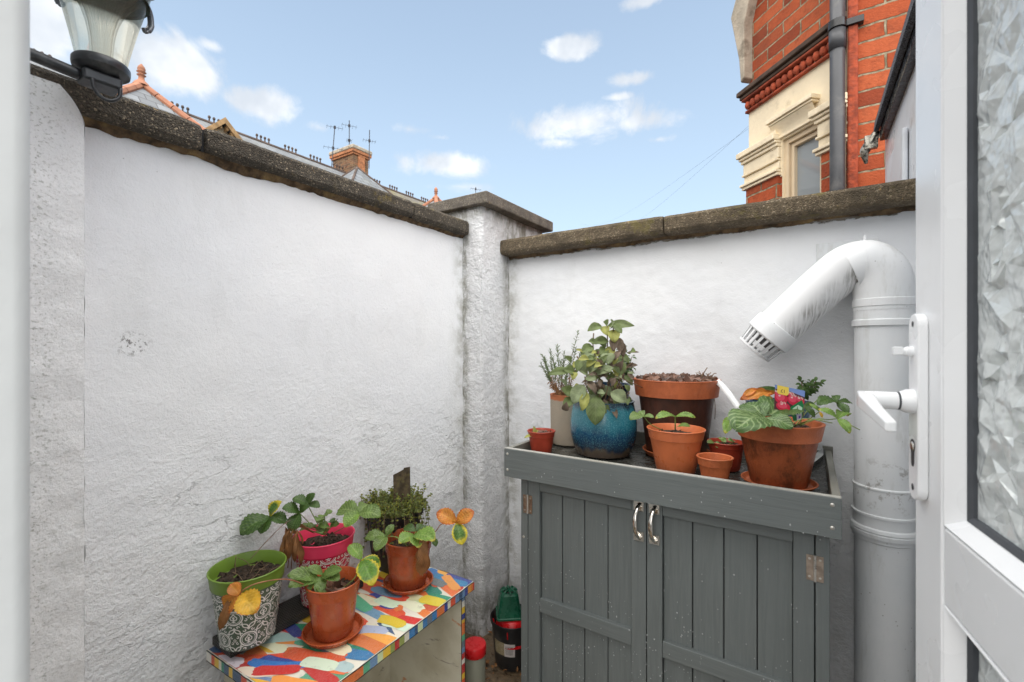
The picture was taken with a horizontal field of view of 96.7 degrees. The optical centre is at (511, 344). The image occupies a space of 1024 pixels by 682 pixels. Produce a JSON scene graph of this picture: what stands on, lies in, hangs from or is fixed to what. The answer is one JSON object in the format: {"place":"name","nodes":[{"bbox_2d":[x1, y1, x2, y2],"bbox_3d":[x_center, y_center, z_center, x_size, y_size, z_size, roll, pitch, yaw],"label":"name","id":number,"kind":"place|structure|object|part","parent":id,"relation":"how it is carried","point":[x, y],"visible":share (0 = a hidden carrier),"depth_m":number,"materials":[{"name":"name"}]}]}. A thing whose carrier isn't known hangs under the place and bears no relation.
{"place":"outdoors","nodes":[
{"label":"outdoors","id":0,"kind":"place"},
{"bbox_2d":[30,48,250,142],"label":"terraced house","id":1,"kind":"structure","parent":0,"point":[140,89],"depth_m":9.79,"materials":[{"name":"brick"}]},
{"bbox_2d":[242,133,391,193],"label":"terraced house","id":2,"kind":"structure","parent":0,"point":[350,161],"depth_m":16.42,"materials":[{"name":"brick"}]},
{"bbox_2d":[324,125,342,165],"bbox_3d":[-6.684,-7.414,17.010,0.696,1.517,0.308,0,0,-26],"label":"tv aerial","id":3,"kind":"object","parent":2,"relation":"attached to","point":[333,143],"visible":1,"depth_m":16.99,"materials":[{"name":"metal"}]},
{"bbox_2d":[342,120,356,144],"bbox_3d":[-6.196,-8.011,17.321,0.552,1.014,0.281,0,0,-26],"label":"tv aerial","id":4,"kind":"object","parent":2,"relation":"on","point":[348,125],"visible":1,"depth_m":17.29,"materials":[{"name":"metal"}]},
{"bbox_2d":[363,130,375,163],"bbox_3d":[-5.525,-7.552,17.621,0.493,1.486,0.281,0,0,-26],"label":"tv aerial","id":5,"kind":"object","parent":2,"relation":"attached to","point":[369,140],"visible":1,"depth_m":17.59,"materials":[{"name":"metal"}]},
{"bbox_2d":[30,0,748,233],"label":"sky","id":6,"kind":"structure","parent":0,"point":[575,114],"materials":[{"name":"blue"}]},
{"bbox_2d":[374,178,441,206],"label":"terraced house","id":7,"kind":"structure","parent":0,"point":[435,198],"depth_m":19.50,"materials":[{"name":"brick"}]},
{"bbox_2d":[465,630,520,681],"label":"yard floor","id":8,"kind":"structure","parent":0,"point":[499,675],"depth_m":1.81,"materials":[{"name":"brown concrete"}]},
{"bbox_2d":[30,74,85,681],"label":"wall nib","id":9,"kind":"object","parent":8,"relation":"on","point":[57,410],"depth_m":0.88,"materials":[{"name":"white paint"}]},
{"bbox_2d":[30,63,468,681],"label":"garden wall","id":10,"kind":"structure","parent":8,"relation":"on","point":[264,327],"depth_m":1.22,"materials":[{"name":"paint"}]},
{"bbox_2d":[206,567,473,681],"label":"painted table","id":11,"kind":"object","parent":8,"relation":"on","point":[419,637],"visible":0.58,"depth_m":1.31,"materials":[{"name":"paint"}]},
{"bbox_2d":[212,580,362,657],"bbox_3d":[-0.626,0.766,1.320,0.097,0.023,0.403,0,0,33],"label":"seed tray","id":12,"kind":"object","parent":11,"relation":"on","point":[292,610],"visible":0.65,"depth_m":1.28,"materials":[{"name":"black plastic"}]},
{"bbox_2d":[206,520,289,651],"bbox_3d":[-0.681,0.612,1.175,0.179,0.284,0.179,0,0,33],"label":"patterned pot","id":13,"kind":"object","parent":12,"relation":"on","point":[238,633],"visible":0.87,"depth_m":1.14,"materials":[{"name":"ceramic"}]},
{"bbox_2d":[239,493,380,607],"bbox_3d":[-0.574,0.591,1.343,0.368,0.326,0.189,0,0,-13],"label":"patterned pot","id":14,"kind":"object","parent":12,"relation":"on","point":[323,544],"visible":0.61,"depth_m":1.30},
{"bbox_2d":[301,612,363,649],"bbox_3d":[-0.481,0.768,1.224,0.157,0.018,0.157,0,0,33],"label":"saucer","id":15,"kind":"object","parent":11,"relation":"on","point":[307,637],"visible":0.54,"depth_m":1.20,"materials":[{"name":"ceramic"}]},
{"bbox_2d":[218,543,380,642],"bbox_3d":[-0.531,0.663,1.172,0.170,0.218,0.384,0,0,54],"label":"potted strawberry","id":16,"kind":"object","parent":15,"relation":"on","point":[331,593],"visible":1,"depth_m":1.18,"materials":[{"name":"ceramic"}]},
{"bbox_2d":[359,467,432,573],"bbox_3d":[-0.393,0.603,1.586,0.231,0.354,0.271,0,0,33],"label":"potted thyme","id":17,"kind":"object","parent":11,"relation":"on","point":[401,505],"visible":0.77,"depth_m":1.57,"materials":[{"name":"green plant"}]},
{"bbox_2d":[383,570,433,595],"bbox_3d":[-0.335,0.768,1.474,0.160,0.018,0.160,0,0,33],"label":"saucer","id":18,"kind":"object","parent":11,"relation":"on","point":[390,589],"visible":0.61,"depth_m":1.44,"materials":[{"name":"ceramic"}]},
{"bbox_2d":[365,507,473,591],"bbox_3d":[-0.295,0.644,1.422,0.281,0.256,0.228,0,0,33],"label":"potted strawberry","id":19,"kind":"object","parent":18,"relation":"on","point":[408,563],"visible":0.99,"depth_m":1.41,"materials":[{"name":"ceramic"}]},
{"bbox_2d":[465,636,485,681],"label":"storage jar","id":20,"kind":"object","parent":8,"relation":"on","point":[475,658],"visible":0.9,"depth_m":1.63,"materials":[{"name":"grey plastic"}]},
{"bbox_2d":[428,191,552,636],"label":"gate pier","id":21,"kind":"structure","parent":8,"relation":"on","point":[492,220],"depth_m":2.05,"materials":[{"name":"paint"}]},
{"bbox_2d":[465,629,520,678],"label":"leaf litter","id":22,"kind":"object","parent":8,"relation":"on","point":[492,666],"visible":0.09,"depth_m":1.81,"materials":[{"name":"brown plant"}]},
{"bbox_2d":[490,604,520,671],"bbox_3d":[0.001,1.200,1.862,0.180,0.185,0.180,0,0,33],"label":"stacked nursery pot","id":23,"kind":"object","parent":8,"relation":"on","point":[508,660],"visible":0.58,"depth_m":1.79,"materials":[{"name":"black plastic"}]},
{"bbox_2d":[493,618,520,649],"bbox_3d":[0.005,1.148,1.854,0.155,0.096,0.154,0,0,33],"label":"upturned pot","id":24,"kind":"object","parent":23,"relation":"in","point":[511,624],"visible":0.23,"depth_m":1.80,"materials":[{"name":"red plastic"}]},
{"bbox_2d":[496,585,520,621],"bbox_3d":[-0.013,1.045,1.856,0.104,0.105,0.104,0,0,-5],"label":"square pot","id":25,"kind":"object","parent":24,"relation":"on","point":[508,607],"visible":0.96,"depth_m":1.82,"materials":[{"name":"green plastic"}]},
{"bbox_2d":[504,431,841,681],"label":"garden cupboard","id":26,"kind":"object","parent":8,"relation":"on","point":[637,565],"visible":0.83,"depth_m":1.27,"materials":[{"name":"grey wood"}]},
{"bbox_2d":[524,426,555,452],"bbox_3d":[0.102,0.335,1.598,0.100,0.106,0.104,0,0,33],"label":"potted seedling","id":27,"kind":"object","parent":26,"relation":"on","point":[541,439],"visible":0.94,"depth_m":1.57,"materials":[{"name":"ceramic"}]},
{"bbox_2d":[538,330,580,445],"bbox_3d":[0.212,0.164,1.785,0.198,0.447,0.156,0,0,-43],"label":"potted rosemary","id":28,"kind":"object","parent":26,"relation":"on","point":[560,421],"visible":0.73,"depth_m":1.75,"materials":[{"name":"green plant"}]},
{"bbox_3d":[0.205,0.842,1.397,0.408,0.796,0.063,0,0,33],"label":"door","id":29,"kind":"part","parent":26,"relation":"part of","materials":[{"name":"grey wood"}]},
{"bbox_2d":[548,319,637,458],"bbox_3d":[0.306,0.149,1.611,0.267,0.479,0.290,0,0,33],"label":"potted sage","id":30,"kind":"object","parent":26,"relation":"on","point":[603,428],"visible":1,"depth_m":1.54,"materials":[{"name":"green plant"}]},
{"bbox_2d":[594,349,635,399],"bbox_3d":[0.380,0.196,1.778,0.168,0.384,0.176,0,0,-6],"label":"potted shrub","id":31,"kind":"object","parent":26,"relation":"on","point":[623,383],"visible":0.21,"depth_m":1.72,"materials":[{"name":"green plant"}]},
{"bbox_2d":[629,410,705,473],"bbox_3d":[0.466,0.291,1.389,0.236,0.192,0.169,0,0,5],"label":"potted strawberry","id":32,"kind":"object","parent":26,"relation":"on","point":[676,447],"visible":0.98,"depth_m":1.33,"materials":[{"name":"orange ceramic"}]},
{"bbox_2d":[642,444,709,456],"bbox_3d":[0.576,0.378,1.600,0.226,0.020,0.226,0,0,33],"label":"saucer","id":33,"kind":"object","parent":26,"relation":"on","point":[649,453],"visible":0.15,"depth_m":1.58,"materials":[{"name":"ceramic"}]},
{"bbox_2d":[615,367,721,452],"bbox_3d":[0.558,0.229,1.571,0.293,0.306,0.360,0,0,33],"label":"bark filled pot","id":34,"kind":"object","parent":33,"relation":"on","point":[696,395],"visible":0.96,"depth_m":1.50,"materials":[{"name":"brown ceramic"}]},
{"bbox_2d":[696,452,733,479],"bbox_3d":[0.572,0.351,1.285,0.098,0.072,0.098,0,0,33],"label":"empty pot","id":35,"kind":"object","parent":26,"relation":"on","point":[715,465],"visible":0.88,"depth_m":1.26,"materials":[{"name":"ceramic"}]},
{"bbox_2d":[707,437,742,471],"bbox_3d":[0.666,0.336,1.417,0.108,0.102,0.115,0,0,33],"label":"potted seedling","id":36,"kind":"object","parent":26,"relation":"on","point":[733,448],"visible":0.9,"depth_m":1.38,"materials":[{"name":"ceramic"}]},
{"bbox_3d":[0.551,0.842,1.171,0.414,0.796,0.063,0,0,33],"label":"door","id":37,"kind":"part","parent":26,"relation":"part of","materials":[{"name":"grey wood"}]},
{"bbox_2d":[741,471,818,491],"bbox_3d":[0.738,0.381,1.262,0.187,0.014,0.187,0,0,33],"label":"saucer","id":38,"kind":"object","parent":26,"relation":"on","point":[812,485],"visible":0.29,"depth_m":1.24,"materials":[{"name":"ceramic"}]},
{"bbox_2d":[722,385,859,488],"bbox_3d":[0.732,0.244,1.192,0.296,0.276,0.342,0,0,33],"label":"potted strawberry","id":39,"kind":"object","parent":38,"relation":"on","point":[780,445],"visible":1,"depth_m":1.19,"materials":[{"name":"ceramic"}]},
{"bbox_2d":[717,379,739,408],"bbox_3d":[0.687,0.158,1.450,0.014,0.090,0.108,0,0,-13],"label":"plant tag","id":40,"kind":"object","parent":39,"relation":"in","point":[728,393],"visible":0.95,"depth_m":1.44,"materials":[{"name":"white plastic"}]},
{"bbox_3d":[0.851,0.380,1.455,0.158,0.016,0.158,0,0,33],"label":"saucer","id":41,"kind":"object","parent":26,"relation":"on","visible":0},
{"bbox_2d":[740,376,825,417],"bbox_3d":[0.854,0.240,1.433,0.224,0.283,0.224,0,0,33],"label":"potted shrub","id":42,"kind":"object","parent":41,"relation":"on","point":[755,394],"visible":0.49,"depth_m":1.40,"materials":[{"name":"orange plant"}]},
{"bbox_2d":[500,178,915,681],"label":"garden wall","id":43,"kind":"structure","parent":8,"relation":"on","point":[692,293],"depth_m":1.69,"materials":[{"name":"paint"}]},
{"bbox_2d":[740,235,915,681],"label":"soil pipe","id":44,"kind":"object","parent":8,"relation":"on","point":[876,277],"visible":0.96,"depth_m":1.29,"materials":[{"name":"white plastic"}]},
{"label":"ground","id":45,"kind":"structure","parent":0,"visible":0},
{"bbox_2d":[0,0,29,681],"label":"house","id":46,"kind":"structure","parent":45,"relation":"on","point":[14,340],"depth_m":0.34,"materials":[{"name":"white paint"}]},
{"bbox_2d":[30,0,154,102],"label":"wall lantern","id":47,"kind":"object","parent":46,"relation":"attached to","point":[103,34],"depth_m":0.85,"materials":[{"name":"clear glass"}]},
{"bbox_2d":[857,0,1023,681],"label":"glazed door","id":48,"kind":"structure","parent":46,"relation":"attached to","point":[960,400],"depth_m":0.50,"materials":[{"name":"white plastic"}]},
{"bbox_2d":[731,0,910,203],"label":"brick house","id":49,"kind":"structure","parent":45,"relation":"on","point":[783,53],"depth_m":2.41,"materials":[{"name":"brick"}]},
{"bbox_2d":[785,125,820,197],"bbox_3d":[1.584,-0.795,2.429,0.166,0.690,0.256,0,0,-34],"label":"window","id":50,"kind":"structure","parent":49,"relation":"in","point":[802,167],"depth_m":2.47,"materials":[{"name":"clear glass"}]},
{"bbox_2d":[828,0,863,190],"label":"rainwater pipe","id":51,"kind":"object","parent":49,"relation":"attached to","point":[839,23],"visible":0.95,"depth_m":2.11,"materials":[{"name":"grey plastic"}]},
{"bbox_2d":[845,0,847,188],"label":"cable","id":52,"kind":"object","parent":49,"relation":"attached to","point":[846,103],"visible":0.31,"depth_m":2.12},
{"bbox_2d":[860,0,915,182],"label":"lean to","id":53,"kind":"object","parent":45,"relation":"on","point":[895,120],"visible":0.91,"depth_m":1.45,"materials":[{"name":"white plastic"}]}
]}

